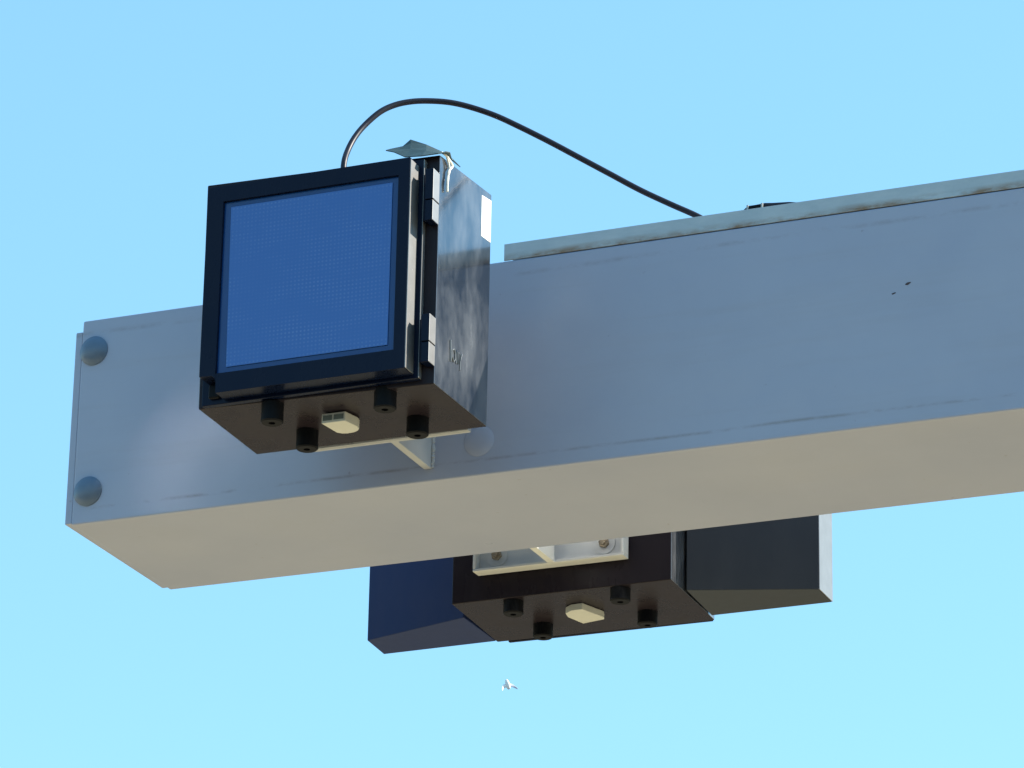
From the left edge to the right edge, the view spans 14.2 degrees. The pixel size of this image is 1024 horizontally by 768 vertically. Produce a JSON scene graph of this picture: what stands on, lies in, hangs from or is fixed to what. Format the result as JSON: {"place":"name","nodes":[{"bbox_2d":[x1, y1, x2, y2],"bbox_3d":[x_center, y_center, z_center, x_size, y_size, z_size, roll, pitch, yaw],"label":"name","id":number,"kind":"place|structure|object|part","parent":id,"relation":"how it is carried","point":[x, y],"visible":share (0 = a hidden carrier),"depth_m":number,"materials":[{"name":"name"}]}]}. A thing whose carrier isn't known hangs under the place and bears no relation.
{"place":"outdoors","nodes":[
{"label":"outdoors","id":0,"kind":"place"},
{"bbox_2d":[502,679,517,690],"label":"gull","id":1,"kind":"object","parent":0,"point":[508,684],"visible":1,"depth_m":189.93,"materials":[{"name":"white"}]},
{"bbox_2d":[0,0,1023,767],"label":"sky","id":2,"kind":"structure","parent":0,"point":[118,118],"materials":[{"name":"blue"}]},
{"bbox_3d":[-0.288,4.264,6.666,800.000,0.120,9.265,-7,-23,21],"label":"pavement","id":3,"kind":"structure","parent":0,"visible":0},
{"bbox_2d":[65,188,1023,588],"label":"gantry beam","id":4,"kind":"structure","parent":3,"relation":"on","point":[833,364],"depth_m":6.59,"materials":[{"name":"white metal"}]},
{"bbox_2d":[316,428,470,469],"bbox_3d":[-0.167,-0.029,6.628,0.280,0.310,0.152,-7,-23,21],"label":"mounting bracket","id":5,"kind":"object","parent":4,"relation":"attached to","point":[420,452],"visible":0.15,"depth_m":6.56,"materials":[{"name":"metal"}]},
{"bbox_2d":[199,155,490,453],"bbox_3d":[-0.271,-0.131,6.480,0.408,0.443,0.250,-7,-23,21],"label":"signal cabinet","id":6,"kind":"object","parent":5,"relation":"attached to","point":[345,305],"visible":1,"depth_m":6.38,"materials":[{"name":"metal"}]},
{"bbox_3d":[-0.315,-0.162,6.392,0.370,0.368,0.044,-7,-23,21],"label":"door","id":7,"kind":"part","parent":6,"relation":"part of","materials":[{"name":"black paint"}]},
{"bbox_2d":[386,139,459,166],"bbox_3d":[-0.129,-0.368,6.428,0.124,0.044,0.067,8,-22,-18],"label":"torn sheet","id":8,"kind":"object","parent":6,"relation":"on","point":[411,148],"visible":1,"depth_m":6.42,"materials":[{"name":"grey plastic"}]},
{"bbox_2d":[442,151,453,191],"bbox_3d":[-0.102,-0.330,6.418,0.010,0.065,0.030,-7,-23,21],"label":"string","id":9,"kind":"object","parent":8,"relation":"hanging from","point":[448,171],"visible":1,"depth_m":6.42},
{"bbox_2d":[341,98,701,216],"bbox_3d":[0.064,-0.358,6.672,0.691,0.238,0.082,3,-21,-6],"label":"power cable","id":10,"kind":"object","parent":6,"relation":"attached to","point":[365,124],"visible":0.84,"depth_m":6.69,"materials":[{"name":"black rubber"}]},
{"bbox_2d":[473,537,627,575],"bbox_3d":[0.043,0.146,7.073,0.280,0.310,0.163,-7,-23,21],"label":"mounting bracket","id":11,"kind":"object","parent":4,"relation":"attached to","point":[606,550],"visible":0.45,"depth_m":7.08,"materials":[{"name":"white metal"}]},
{"bbox_2d":[368,514,832,653],"bbox_3d":[0.133,0.237,7.254,0.862,0.410,0.276,-7,-23,21],"label":"signal cabinet","id":12,"kind":"object","parent":11,"relation":"attached to","point":[681,577],"visible":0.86,"depth_m":7.11,"materials":[{"name":"black metal"}]},
{"bbox_3d":[0.183,0.270,7.358,0.388,0.375,0.036,-7,-23,21],"label":"door","id":13,"kind":"part","parent":12,"relation":"part of","materials":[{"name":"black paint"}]},
{"bbox_2d":[504,170,1023,260],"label":"steel channel","id":14,"kind":"object","parent":4,"relation":"on","point":[955,188],"visible":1,"depth_m":6.55,"materials":[{"name":"grey metal"}]},
{"bbox_2d":[744,202,794,209],"bbox_3d":[0.419,-0.285,6.578,0.110,0.015,0.017,-7,-23,21],"label":"cable clamp","id":15,"kind":"object","parent":14,"relation":"on","point":[760,205],"visible":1,"depth_m":6.58,"materials":[{"name":"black metal"}]}
]}

